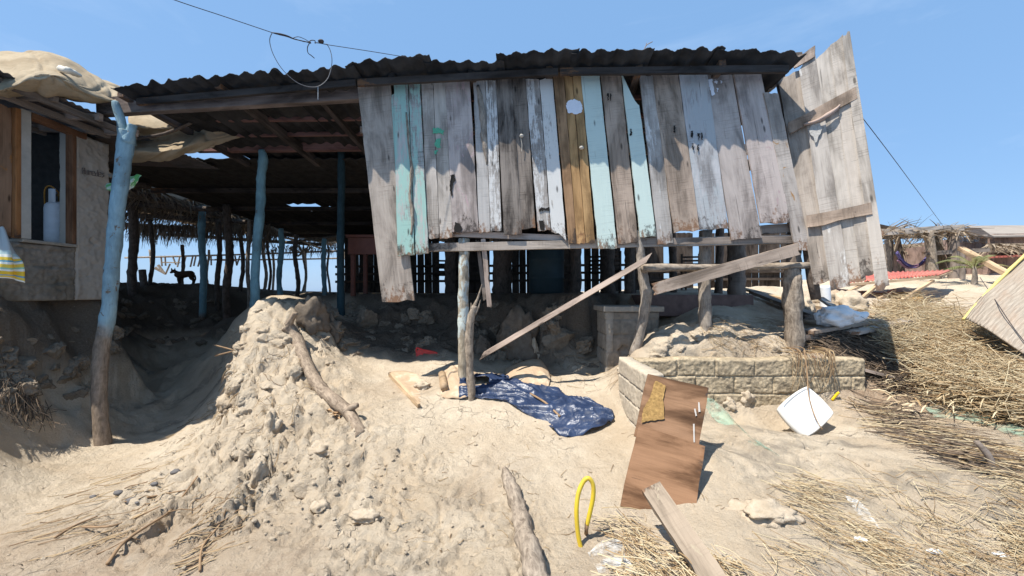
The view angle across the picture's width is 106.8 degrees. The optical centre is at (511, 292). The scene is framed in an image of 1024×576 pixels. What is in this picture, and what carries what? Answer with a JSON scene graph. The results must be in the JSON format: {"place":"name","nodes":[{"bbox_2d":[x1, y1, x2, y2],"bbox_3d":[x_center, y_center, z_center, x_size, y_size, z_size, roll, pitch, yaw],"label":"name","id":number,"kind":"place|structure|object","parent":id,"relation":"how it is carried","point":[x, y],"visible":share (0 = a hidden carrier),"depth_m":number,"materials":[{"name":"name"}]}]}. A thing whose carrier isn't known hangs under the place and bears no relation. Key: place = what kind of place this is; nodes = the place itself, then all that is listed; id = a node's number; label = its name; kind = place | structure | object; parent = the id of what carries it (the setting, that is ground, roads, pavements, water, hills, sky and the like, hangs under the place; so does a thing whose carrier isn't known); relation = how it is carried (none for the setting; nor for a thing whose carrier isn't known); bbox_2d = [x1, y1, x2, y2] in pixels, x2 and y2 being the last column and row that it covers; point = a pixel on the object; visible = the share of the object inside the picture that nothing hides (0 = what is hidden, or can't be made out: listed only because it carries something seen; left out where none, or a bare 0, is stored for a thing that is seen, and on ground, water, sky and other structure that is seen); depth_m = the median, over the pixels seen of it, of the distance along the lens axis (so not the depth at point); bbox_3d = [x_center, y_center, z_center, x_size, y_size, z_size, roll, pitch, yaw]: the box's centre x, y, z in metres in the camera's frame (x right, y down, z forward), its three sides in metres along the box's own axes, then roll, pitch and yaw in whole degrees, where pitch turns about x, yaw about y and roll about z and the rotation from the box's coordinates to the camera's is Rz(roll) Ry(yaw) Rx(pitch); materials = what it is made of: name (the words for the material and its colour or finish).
{"place":"outdoors","nodes":[
{"label":"outdoors","id":0,"kind":"place"},
{"bbox_2d":[0,273,1023,575],"bbox_3d":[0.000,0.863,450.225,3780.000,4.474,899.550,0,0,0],"label":"sand ground","id":1,"kind":"structure","parent":0,"point":[148,389],"depth_m":3.20,"materials":[{"name":"sand"}]},
{"bbox_2d":[54,516,97,538],"bbox_3d":[-2.936,1.573,2.550,0.052,0.020,0.233,0,0,5],"label":"stick","id":2,"kind":"object","parent":1,"relation":"on","point":[63,532],"visible":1,"depth_m":2.55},
{"bbox_2d":[0,70,217,300],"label":"block hut","id":3,"kind":"object","parent":1,"relation":"on","point":[65,148],"visible":0.91,"depth_m":4.75,"materials":[{"name":"paint"}]},
{"bbox_2d":[0,104,11,235],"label":"door leaf","id":4,"kind":"structure","parent":3,"relation":"in","point":[5,112],"depth_m":4.13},
{"bbox_2d":[0,226,24,282],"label":"striped towel","id":5,"kind":"object","parent":3,"relation":"hanging from","point":[11,265],"visible":1,"depth_m":3.81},
{"bbox_2d":[43,185,59,242],"bbox_3d":[-6.032,-0.977,5.000,0.446,0.830,0.276,0,0,0],"label":"gas cylinder","id":6,"kind":"object","parent":3,"relation":"on","point":[51,220],"visible":0.36,"depth_m":4.89,"materials":[{"name":"white metal"}]},
{"bbox_2d":[0,50,119,103],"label":"canvas tarp","id":7,"kind":"object","parent":3,"relation":"on","point":[38,72],"visible":0.87,"depth_m":4.09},
{"bbox_2d":[56,65,81,77],"bbox_3d":[-4.781,-2.384,4.070,0.205,0.110,0.140,0,0,-10],"label":"knotted rag","id":8,"kind":"object","parent":7,"relation":"on","point":[66,70],"visible":1,"depth_m":4.05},
{"bbox_2d":[81,506,160,527],"bbox_3d":[-2.647,1.571,2.627,0.475,0.207,0.124,-12,46,-8],"label":"stick","id":9,"kind":"object","parent":1,"relation":"on","point":[107,526],"visible":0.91,"depth_m":2.53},
{"bbox_2d":[138,269,147,285],"bbox_3d":[-9.111,-0.278,9.394,0.169,0.564,0.172,-9,0,-45],"label":"tree stump","id":10,"kind":"object","parent":1,"relation":"on","point":[143,280],"visible":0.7,"depth_m":9.35,"materials":[{"name":"brown wood"}]},
{"bbox_2d":[105,476,197,564],"bbox_3d":[-2.391,1.504,2.603,0.041,0.078,0.979,-45,13,-10],"label":"stick","id":11,"kind":"object","parent":1,"relation":"on","point":[114,553],"visible":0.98,"depth_m":2.37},
{"bbox_2d":[125,490,185,501],"bbox_3d":[-2.703,1.546,2.889,0.383,0.023,0.019,-5,45,-16],"label":"stick","id":12,"kind":"object","parent":1,"relation":"on","point":[166,493],"visible":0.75,"depth_m":2.91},
{"bbox_2d":[170,268,195,283],"bbox_3d":[-8.870,-0.433,10.253,0.702,0.449,0.195,0,0,0],"label":"dog","id":13,"kind":"object","parent":1,"relation":"on","point":[179,275],"visible":0.98,"depth_m":10.19},
{"bbox_2d":[198,509,226,571],"bbox_3d":[-1.743,1.445,2.197,0.082,0.053,0.481,-45,23,-10],"label":"stick","id":14,"kind":"object","parent":1,"relation":"on","point":[200,556],"visible":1,"depth_m":2.16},
{"bbox_2d":[211,367,238,426],"bbox_3d":[-3.684,1.164,4.800,0.238,0.591,2.174,0,0,-40],"label":"root fringe","id":15,"kind":"object","parent":1,"relation":"hanging from","point":[225,398],"visible":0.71,"depth_m":4.08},
{"bbox_2d":[108,173,344,320],"bbox_3d":[-8.943,-0.984,11.290,9.115,4.060,10.148,0,0,0],"label":"thatched shelter","id":16,"kind":"object","parent":1,"relation":"on","point":[144,204],"visible":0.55,"depth_m":9.37,"materials":[{"name":"brown plant"}]},
{"bbox_2d":[124,235,344,290],"bbox_3d":[-9.655,-0.869,15.143,10.442,2.003,4.303,0,0,21],"label":"pole frame","id":17,"kind":"object","parent":1,"relation":"on","point":[162,271],"visible":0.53,"depth_m":14.98,"materials":[{"name":"brown wood"}]},
{"bbox_2d":[250,459,268,487],"bbox_3d":[-1.893,1.382,2.863,0.113,0.263,0.145,0,0,-25],"label":"sand lump","id":18,"kind":"object","parent":1,"relation":"on","point":[260,470],"visible":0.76,"depth_m":2.82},
{"bbox_2d":[262,408,282,435],"bbox_3d":[-2.250,1.271,3.570,0.178,0.365,0.170,0,0,-36],"label":"sand lump","id":19,"kind":"object","parent":1,"relation":"on","point":[273,422],"visible":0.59,"depth_m":3.53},
{"bbox_2d":[0,298,598,399],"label":"bank rubble","id":20,"kind":"object","parent":1,"relation":"on","point":[78,364],"visible":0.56,"depth_m":5.38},
{"bbox_2d":[293,295,330,334],"bbox_3d":[-2.704,0.360,5.085,0.440,0.660,0.437,0,0,39],"label":"bank clod","id":21,"kind":"object","parent":1,"relation":"on","point":[313,315],"visible":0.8,"depth_m":4.96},
{"bbox_2d":[308,440,329,456],"bbox_3d":[-1.631,1.361,3.239,0.252,0.186,0.207,0,0,0],"label":"sand lump","id":22,"kind":"object","parent":1,"relation":"on","point":[320,446],"visible":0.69,"depth_m":3.18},
{"bbox_2d":[309,498,330,514],"bbox_3d":[-1.279,1.433,2.514,0.147,0.113,0.119,0,0,0],"label":"sand lump","id":23,"kind":"object","parent":1,"relation":"on","point":[318,506],"visible":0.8,"depth_m":2.49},
{"bbox_2d":[281,312,364,437],"bbox_3d":[-2.083,0.783,4.144,2.148,1.079,0.208,0,0,43],"label":"fallen log","id":24,"kind":"object","parent":1,"relation":"on","point":[332,398],"visible":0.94,"depth_m":4.10,"materials":[{"name":"brown wood"}]},
{"bbox_2d":[322,300,338,317],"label":"bank block","id":25,"kind":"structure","parent":1,"relation":"on","point":[333,310],"depth_m":5.61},
{"bbox_2d":[326,409,340,418],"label":"dead leaves","id":26,"kind":"object","parent":1,"relation":"on","point":[334,413],"visible":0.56,"depth_m":3.71,"materials":[{"name":"brown plant"}]},
{"bbox_2d":[329,312,343,344],"bbox_3d":[-2.491,0.505,5.278,0.272,0.463,0.313,0,0,0],"label":"bank clod","id":27,"kind":"object","parent":1,"relation":"on","point":[334,324],"visible":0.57,"depth_m":5.22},
{"bbox_2d":[345,235,376,295],"bbox_3d":[-2.468,-0.464,6.925,0.811,1.065,0.750,0,0,0],"label":"red table","id":28,"kind":"object","parent":1,"relation":"on","point":[365,245],"visible":0.39,"depth_m":6.58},
{"bbox_2d":[348,507,384,524],"bbox_3d":[-0.920,1.413,2.393,0.241,0.103,0.111,0,0,0],"label":"sand lump","id":29,"kind":"object","parent":1,"relation":"on","point":[364,515],"visible":0.96,"depth_m":2.36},
{"bbox_2d":[356,309,377,328],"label":"bank block","id":30,"kind":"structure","parent":1,"relation":"on","point":[365,316],"depth_m":6.09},
{"bbox_2d":[388,372,419,407],"bbox_3d":[-1.276,1.123,4.439,0.034,0.048,1.058,0,8,-34],"label":"thin lath","id":31,"kind":"object","parent":1,"relation":"on","point":[407,393],"visible":1,"depth_m":4.36,"materials":[{"name":"beige wood"}]},
{"bbox_2d":[391,371,422,401],"bbox_3d":[-1.147,1.125,4.580,0.368,0.203,1.136,0,0,-33],"label":"flat cardboard","id":32,"kind":"object","parent":1,"relation":"on","point":[407,379],"visible":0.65,"depth_m":4.71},
{"bbox_2d":[414,380,430,389],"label":"sand lump","id":33,"kind":"object","parent":32,"relation":"on","point":[423,385],"visible":0.84,"depth_m":4.50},
{"bbox_2d":[1,316,836,575],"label":"twig litter","id":34,"kind":"object","parent":1,"relation":"on","point":[191,534],"visible":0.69,"depth_m":2.72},
{"bbox_2d":[415,347,436,356],"bbox_3d":[-1.210,0.864,5.394,0.336,0.172,0.083,0,0,0],"label":"red chair piece","id":35,"kind":"object","parent":1,"relation":"on","point":[420,351],"visible":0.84,"depth_m":5.39,"materials":[{"name":"plastic"}]},
{"bbox_2d":[432,257,444,292],"bbox_3d":[-1.732,-0.423,9.400,0.460,0.900,0.440,0,0,-11],"label":"slatted chair","id":36,"kind":"object","parent":1,"relation":"on","point":[434,268],"visible":0.5,"depth_m":9.54,"materials":[{"name":"black wood"}]},
{"bbox_2d":[465,285,481,400],"bbox_3d":[-0.440,0.651,4.253,0.189,1.494,0.102,0,0,21],"label":"broken stake","id":37,"kind":"object","parent":1,"relation":"on","point":[469,352],"visible":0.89,"depth_m":4.23,"materials":[{"name":"grey wood"}]},
{"bbox_2d":[474,335,491,355],"bbox_3d":[-0.432,0.829,5.570,0.265,0.411,0.235,0,0,0],"label":"bank clod","id":38,"kind":"object","parent":1,"relation":"on","point":[482,344],"visible":0.66,"depth_m":5.51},
{"bbox_2d":[90,31,888,445],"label":"wooden shack","id":39,"kind":"structure","parent":1,"relation":"on","point":[516,157],"depth_m":4.39,"materials":[{"name":"grey wood"}]},
{"bbox_2d":[105,174,141,190],"bbox_3d":[-4.875,-1.350,4.728,0.452,0.247,0.086,0,0,0],"label":"plastic bag","id":40,"kind":"object","parent":39,"relation":"on","point":[134,180],"visible":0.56,"depth_m":4.72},
{"bbox_2d":[137,123,191,139],"bbox_3d":[-4.582,-2.250,5.180,1.180,0.094,0.142,-23,49,-9],"label":"canvas pole","id":41,"kind":"object","parent":39,"relation":"attached to","point":[180,127],"visible":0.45,"depth_m":5.14,"materials":[{"name":"brown wood"}]},
{"bbox_2d":[128,115,240,162],"bbox_3d":[-4.544,-2.194,5.350,1.684,0.850,0.467,0,0,-14],"label":"canvas tarp","id":42,"kind":"object","parent":39,"relation":"hanging from","point":[172,146],"visible":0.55,"depth_m":5.23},
{"bbox_2d":[175,0,442,86],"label":"overhead line","id":43,"kind":"object","parent":39,"relation":"hanging from","point":[320,41],"visible":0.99,"depth_m":3.65,"materials":[{"name":"metal"}]},
{"bbox_2d":[475,240,486,300],"bbox_3d":[-0.371,-0.267,4.609,0.051,0.747,0.033,-7,0,0],"label":"hanging slat","id":44,"kind":"object","parent":39,"relation":"hanging from","point":[481,274],"visible":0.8,"depth_m":4.60,"materials":[{"name":"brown wood"}]},
{"bbox_2d":[481,239,491,306],"bbox_3d":[-0.304,-0.227,4.501,0.059,0.818,0.034,-5,1,0],"label":"hanging slat","id":45,"kind":"object","parent":39,"relation":"hanging from","point":[486,277],"visible":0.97,"depth_m":4.49,"materials":[{"name":"grey wood"}]},
{"bbox_2d":[479,253,651,359],"bbox_3d":[0.579,0.191,4.379,2.334,0.062,0.047,-32,-18,10],"label":"diagonal board","id":46,"kind":"object","parent":39,"relation":"attached to","point":[581,297],"visible":1,"depth_m":4.36,"materials":[{"name":"brown wood"}]},
{"bbox_2d":[651,243,799,294],"bbox_3d":[2.341,-0.254,4.166,1.667,0.135,0.044,-16,0,0],"label":"diagonal board","id":47,"kind":"object","parent":39,"relation":"attached to","point":[724,269],"visible":1,"depth_m":4.15,"materials":[{"name":"grey wood"}]},
{"bbox_2d":[863,118,943,226],"bbox_3d":[7.188,-1.696,6.681,9.165,0.049,0.108,2,38,-38],"label":"guy wire","id":48,"kind":"object","parent":39,"relation":"attached to","point":[899,166],"visible":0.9,"depth_m":5.08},
{"bbox_2d":[1,353,1000,575],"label":"sand crumbs","id":49,"kind":"object","parent":1,"relation":"on","point":[347,544],"visible":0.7,"depth_m":2.52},
{"bbox_2d":[0,312,1023,478],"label":"dark twig litter","id":50,"kind":"object","parent":1,"relation":"on","point":[853,342],"visible":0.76,"depth_m":3.78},
{"bbox_2d":[494,304,538,360],"bbox_3d":[0.058,0.685,5.546,0.637,1.038,0.455,0,0,21],"label":"bank clod","id":51,"kind":"object","parent":1,"relation":"on","point":[517,318],"visible":0.73,"depth_m":5.44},
{"bbox_2d":[501,467,549,575],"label":"driftwood log","id":52,"kind":"object","parent":1,"relation":"on","point":[527,543],"visible":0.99,"depth_m":2.21,"materials":[{"name":"grey wood"}]},
{"bbox_2d":[506,359,550,385],"bbox_3d":[0.213,1.040,4.923,0.595,0.213,0.873,0,0,0],"label":"rock","id":53,"kind":"object","parent":1,"relation":"on","point":[535,371],"visible":0.82,"depth_m":4.73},
{"bbox_2d":[532,337,539,358],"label":"sand lump","id":54,"kind":"object","parent":1,"relation":"on","point":[535,346],"visible":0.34,"depth_m":5.46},
{"bbox_2d":[459,372,614,436],"bbox_3d":[0.189,1.184,4.221,1.865,0.398,0.743,0,0,31],"label":"blue plastic sheet","id":55,"kind":"object","parent":1,"relation":"on","point":[580,416],"visible":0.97,"depth_m":4.06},
{"bbox_2d":[439,365,476,398],"bbox_3d":[-0.682,1.058,4.543,0.492,0.280,0.577,0,0,0],"label":"cardboard sheet","id":56,"kind":"object","parent":55,"relation":"on","point":[452,377],"visible":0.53,"depth_m":4.44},
{"bbox_2d":[438,371,447,391],"bbox_3d":[-0.815,1.049,4.500,0.091,0.091,0.345,45,1,-22],"label":"rusty can","id":57,"kind":"object","parent":56,"relation":"on","point":[443,381],"visible":1,"depth_m":4.42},
{"bbox_2d":[530,393,560,416],"bbox_3d":[0.352,1.194,4.068,0.050,0.027,0.509,-45,35,-16],"label":"wooden strip","id":58,"kind":"object","parent":55,"relation":"on","point":[545,402],"visible":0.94,"depth_m":4.08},
{"bbox_2d":[207,298,882,535],"bbox_3d":[1.368,0.879,4.597,11.443,1.543,4.247,0,0,-6],"label":"broken crust","id":59,"kind":"object","parent":1,"relation":"on","point":[298,487],"visible":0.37,"depth_m":4.14},
{"bbox_2d":[528,249,564,293],"bbox_3d":[0.654,-0.439,7.200,0.690,0.943,0.690,0,0,0],"label":"water barrel","id":60,"kind":"object","parent":1,"relation":"on","point":[546,271],"visible":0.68,"depth_m":6.91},
{"bbox_2d":[541,328,574,350],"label":"bank block","id":61,"kind":"structure","parent":1,"relation":"on","point":[562,339],"depth_m":5.46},
{"bbox_2d":[574,476,595,546],"bbox_3d":[0.436,1.363,2.280,0.092,0.500,0.128,0,0,38],"label":"yellow hose","id":62,"kind":"object","parent":1,"relation":"on","point":[585,479],"visible":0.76,"depth_m":2.28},
{"bbox_2d":[586,253,599,290],"bbox_3d":[1.992,-0.452,8.800,0.483,0.945,0.462,0,0,17],"label":"slatted chair","id":63,"kind":"object","parent":1,"relation":"on","point":[589,273],"visible":0.5,"depth_m":9.02,"materials":[{"name":"black wood"}]},
{"bbox_2d":[591,540,632,567],"bbox_3d":[0.543,1.476,2.140,0.232,0.041,0.345,0,0,0],"label":"film scrap","id":64,"kind":"object","parent":1,"relation":"on","point":[620,559],"visible":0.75,"depth_m":2.08,"materials":[{"name":"white"}]},
{"bbox_2d":[614,249,635,292],"bbox_3d":[2.330,-0.469,8.200,0.483,0.979,0.462,0,0,-29],"label":"slatted chair","id":65,"kind":"object","parent":1,"relation":"on","point":[619,254],"visible":0.33,"depth_m":8.42,"materials":[{"name":"black wood"}]},
{"bbox_2d":[593,305,663,371],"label":"block pier","id":66,"kind":"structure","parent":1,"relation":"on","point":[616,325],"depth_m":4.86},
{"bbox_2d":[620,374,708,509],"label":"plywood panels","id":67,"kind":"object","parent":1,"relation":"on","point":[668,451],"visible":0.89,"depth_m":2.84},
{"bbox_2d":[642,481,725,575],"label":"timber beam","id":68,"kind":"structure","parent":1,"relation":"on","point":[683,535],"depth_m":2.11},
{"bbox_2d":[680,254,697,289],"bbox_3d":[4.370,-0.499,9.200,0.460,0.900,0.440,0,0,11],"label":"slatted chair","id":69,"kind":"object","parent":1,"relation":"on","point":[682,261],"visible":0.39,"depth_m":9.38,"materials":[{"name":"black wood"}]},
{"bbox_2d":[631,295,753,315],"bbox_3d":[2.783,0.195,6.075,1.498,0.310,1.050,0,0,0],"label":"concrete step","id":70,"kind":"object","parent":1,"relation":"on","point":[676,305],"visible":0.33,"depth_m":5.55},
{"bbox_2d":[722,396,736,411],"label":"sand lump","id":71,"kind":"object","parent":1,"relation":"on","point":[729,403],"visible":1,"depth_m":3.94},
{"bbox_2d":[707,398,768,448],"bbox_3d":[2.106,1.193,3.568,0.265,0.286,0.944,0,0,0],"label":"net scrap","id":72,"kind":"object","parent":1,"relation":"on","point":[728,420],"visible":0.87,"depth_m":3.78,"materials":[{"name":"green"}]},
{"bbox_2d":[618,355,865,427],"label":"block wall","id":73,"kind":"structure","parent":1,"relation":"on","point":[764,381],"depth_m":3.99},
{"bbox_2d":[780,346,841,392],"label":"hanging roots","id":74,"kind":"object","parent":73,"relation":"hanging from","point":[813,351],"visible":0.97,"depth_m":3.90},
{"bbox_2d":[803,350,822,429],"bbox_3d":[2.890,0.929,3.685,0.057,0.808,0.060,-14,-42,37],"label":"dry root","id":75,"kind":"object","parent":73,"relation":"hanging from","point":[808,388],"visible":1,"depth_m":3.71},
{"bbox_2d":[740,390,755,406],"bbox_3d":[2.452,1.116,4.006,0.149,0.218,0.149,0,0,-27],"label":"sand lump","id":76,"kind":"object","parent":1,"relation":"on","point":[747,398],"visible":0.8,"depth_m":3.96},
{"bbox_2d":[725,497,805,528],"bbox_3d":[1.646,1.443,2.500,0.482,0.163,0.279,0,0,0],"label":"sand lump","id":77,"kind":"object","parent":1,"relation":"on","point":[768,512],"visible":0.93,"depth_m":2.44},
{"bbox_2d":[583,396,1023,575],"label":"reed litter","id":78,"kind":"object","parent":1,"relation":"on","point":[682,569],"visible":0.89,"depth_m":2.30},
{"bbox_2d":[776,387,832,435],"bbox_3d":[2.792,1.138,3.622,0.518,0.395,0.283,0,0,-27],"label":"white tray","id":79,"kind":"object","parent":1,"relation":"on","point":[795,412],"visible":0.96,"depth_m":3.58,"materials":[{"name":"plastic"}]},
{"bbox_2d":[804,294,815,312],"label":"sand lump","id":80,"kind":"object","parent":1,"relation":"on","point":[809,305],"visible":0.23,"depth_m":5.51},
{"bbox_2d":[746,288,780,298],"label":"fallen beam","id":81,"kind":"structure","parent":80,"relation":"on","point":[770,294],"depth_m":6.65,"materials":[{"name":"beige wood"}]},
{"bbox_2d":[812,293,834,302],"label":"sand lump","id":82,"kind":"object","parent":1,"relation":"on","point":[832,299],"visible":0.06,"depth_m":6.22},
{"bbox_2d":[820,286,830,306],"bbox_3d":[4.616,0.146,5.600,0.142,0.486,0.139,-1,0,-45],"label":"white pipe","id":83,"kind":"object","parent":1,"relation":"on","point":[825,292],"visible":0.4,"depth_m":5.55,"materials":[{"name":"plastic"}]},
{"bbox_2d":[834,290,869,311],"bbox_3d":[5.249,0.207,5.916,0.572,0.488,0.486,0,0,0],"label":"sand lump","id":84,"kind":"object","parent":1,"relation":"on","point":[852,298],"visible":0.5,"depth_m":5.76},
{"bbox_2d":[810,355,898,377],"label":"fallen beam","id":85,"kind":"structure","parent":1,"relation":"on","point":[872,372],"depth_m":4.04,"materials":[{"name":"brown wood"}]},
{"bbox_2d":[806,326,917,339],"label":"fallen beam","id":86,"kind":"structure","parent":1,"relation":"on","point":[809,336],"depth_m":4.37,"materials":[{"name":"grey wood"}]},
{"bbox_2d":[805,319,881,333],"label":"fallen beam","id":87,"kind":"structure","parent":86,"relation":"on","point":[818,330],"depth_m":4.44,"materials":[{"name":"grey wood"}]},
{"bbox_2d":[813,305,868,327],"bbox_3d":[3.891,0.285,4.494,0.546,0.277,0.316,0,0,0],"label":"white bag","id":88,"kind":"object","parent":87,"relation":"on","point":[839,316],"visible":0.98,"depth_m":4.41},
{"bbox_2d":[803,315,913,324],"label":"fallen beam","id":89,"kind":"structure","parent":86,"relation":"on","point":[808,317],"depth_m":4.86,"materials":[{"name":"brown wood"}]},
{"bbox_2d":[749,290,814,314],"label":"fallen beam","id":90,"kind":"structure","parent":89,"relation":"on","point":[766,297],"depth_m":5.86,"materials":[{"name":"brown wood"}]},
{"bbox_2d":[842,318,918,334],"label":"fallen beam","id":91,"kind":"structure","parent":86,"relation":"on","point":[861,330],"depth_m":4.48,"materials":[{"name":"grey wood"}]},
{"bbox_2d":[880,224,893,270],"bbox_3d":[13.167,-1.356,13.899,4.633,2.538,1.357,0,0,-43],"label":"dark lean to","id":92,"kind":"object","parent":1,"relation":"on","point":[881,225],"visible":0.08,"depth_m":12.91,"materials":[{"name":"black wood"}]},
{"bbox_2d":[874,291,922,300],"bbox_3d":[8.112,0.141,7.986,0.745,0.316,1.861,0,0,44],"label":"slatted pallet","id":93,"kind":"object","parent":1,"relation":"on","point":[901,294],"visible":0.17,"depth_m":8.17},
{"bbox_2d":[847,269,952,299],"bbox_3d":[8.182,-0.179,8.600,4.718,0.754,1.978,0,0,-36],"label":"collapsed stall","id":94,"kind":"object","parent":1,"relation":"on","point":[917,273],"visible":0.62,"depth_m":7.86,"materials":[{"name":"red wood"}]},
{"bbox_2d":[883,244,924,258],"bbox_3d":[16.544,-1.282,15.977,4.312,1.730,2.046,0,0,0],"label":"thatch","id":95,"kind":"object","parent":1,"relation":"on","point":[917,245],"visible":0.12,"depth_m":15.30,"materials":[{"name":"grey plant"}]},
{"bbox_2d":[880,213,989,279],"bbox_3d":[12.947,-1.260,11.951,5.244,2.257,2.756,0,0,-44],"label":"beach pergola","id":96,"kind":"object","parent":1,"relation":"on","point":[932,238],"visible":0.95,"depth_m":10.96,"materials":[{"name":"brown plant"}]},
{"bbox_2d":[895,251,925,267],"bbox_3d":[12.216,-0.992,11.543,1.151,0.532,0.134,0,0,0],"label":"hammock","id":97,"kind":"object","parent":96,"relation":"hanging from","point":[901,259],"visible":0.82,"depth_m":11.54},
{"bbox_2d":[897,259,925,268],"bbox_3d":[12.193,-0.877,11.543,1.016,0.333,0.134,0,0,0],"label":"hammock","id":98,"kind":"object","parent":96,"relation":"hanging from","point":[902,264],"visible":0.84,"depth_m":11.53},
{"bbox_2d":[850,285,1023,437],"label":"reed heap","id":99,"kind":"object","parent":1,"relation":"on","point":[932,342],"visible":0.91,"depth_m":3.99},
{"bbox_2d":[819,297,884,337],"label":"fallen beam","id":100,"kind":"structure","parent":99,"relation":"on","point":[825,301],"depth_m":5.15,"materials":[{"name":"grey wood"}]},
{"bbox_2d":[873,305,1022,425],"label":"reed blades","id":101,"kind":"object","parent":99,"relation":"on","point":[911,404],"visible":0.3,"depth_m":3.58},
{"bbox_2d":[894,227,994,276],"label":"board shack","id":102,"kind":"structure","parent":1,"relation":"on","point":[914,256],"depth_m":14.66,"materials":[{"name":"brown wood"}]},
{"bbox_2d":[894,422,995,477],"bbox_3d":[3.384,1.213,3.026,0.036,0.072,1.008,-45,-11,14],"label":"stick","id":103,"kind":"object","parent":1,"relation":"on","point":[993,476],"visible":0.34,"depth_m":2.76,"materials":[{"name":"brown wood"}]},
{"bbox_2d":[906,225,1023,252],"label":"beach shed","id":104,"kind":"structure","parent":1,"relation":"on","point":[1006,234],"depth_m":15.86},
{"bbox_2d":[928,255,1009,284],"bbox_3d":[11.665,-0.526,9.767,1.505,0.861,1.561,0,0,0],"label":"young palm","id":105,"kind":"object","parent":1,"relation":"on","point":[974,261],"visible":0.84,"depth_m":9.60,"materials":[{"name":"green plant"}]},
{"bbox_2d":[925,407,1023,433],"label":"net scrap","id":106,"kind":"object","parent":1,"relation":"on","point":[974,419],"visible":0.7,"depth_m":3.36,"materials":[{"name":"green"}]},
{"bbox_2d":[957,247,1006,274],"bbox_3d":[11.893,-0.804,9.600,0.133,0.103,1.447,0,31,14],"label":"leaning pole","id":107,"kind":"object","parent":1,"relation":"on","point":[995,267],"visible":0.77,"depth_m":9.46,"materials":[{"name":"beige wood"}]},
{"bbox_2d":[973,440,995,467],"bbox_3d":[3.298,1.139,2.644,0.049,0.229,0.062,-19,-7,-43],"label":"stub branch","id":108,"kind":"object","parent":1,"relation":"on","point":[985,451],"visible":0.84,"depth_m":2.63,"materials":[{"name":"grey wood"}]},
{"bbox_2d":[961,254,1023,354],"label":"palm mat","id":109,"kind":"object","parent":1,"relation":"on","point":[1005,290],"visible":0.95,"depth_m":4.39,"materials":[{"name":"yellow wicker"}]},
{"bbox_2d":[980,277,1023,340],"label":"string line","id":110,"kind":"object","parent":109,"relation":"on","point":[1004,313],"visible":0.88,"depth_m":4.15,"materials":[{"name":"plastic"}]},
{"bbox_2d":[965,243,1023,274],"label":"thatched stall","id":111,"kind":"object","parent":1,"relation":"on","point":[1009,254],"visible":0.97,"depth_m":12.27},
{"bbox_2d":[0,0,1023,291],"label":"sky","id":112,"kind":"structure","parent":0,"point":[941,82],"materials":[{"name":"blue"}]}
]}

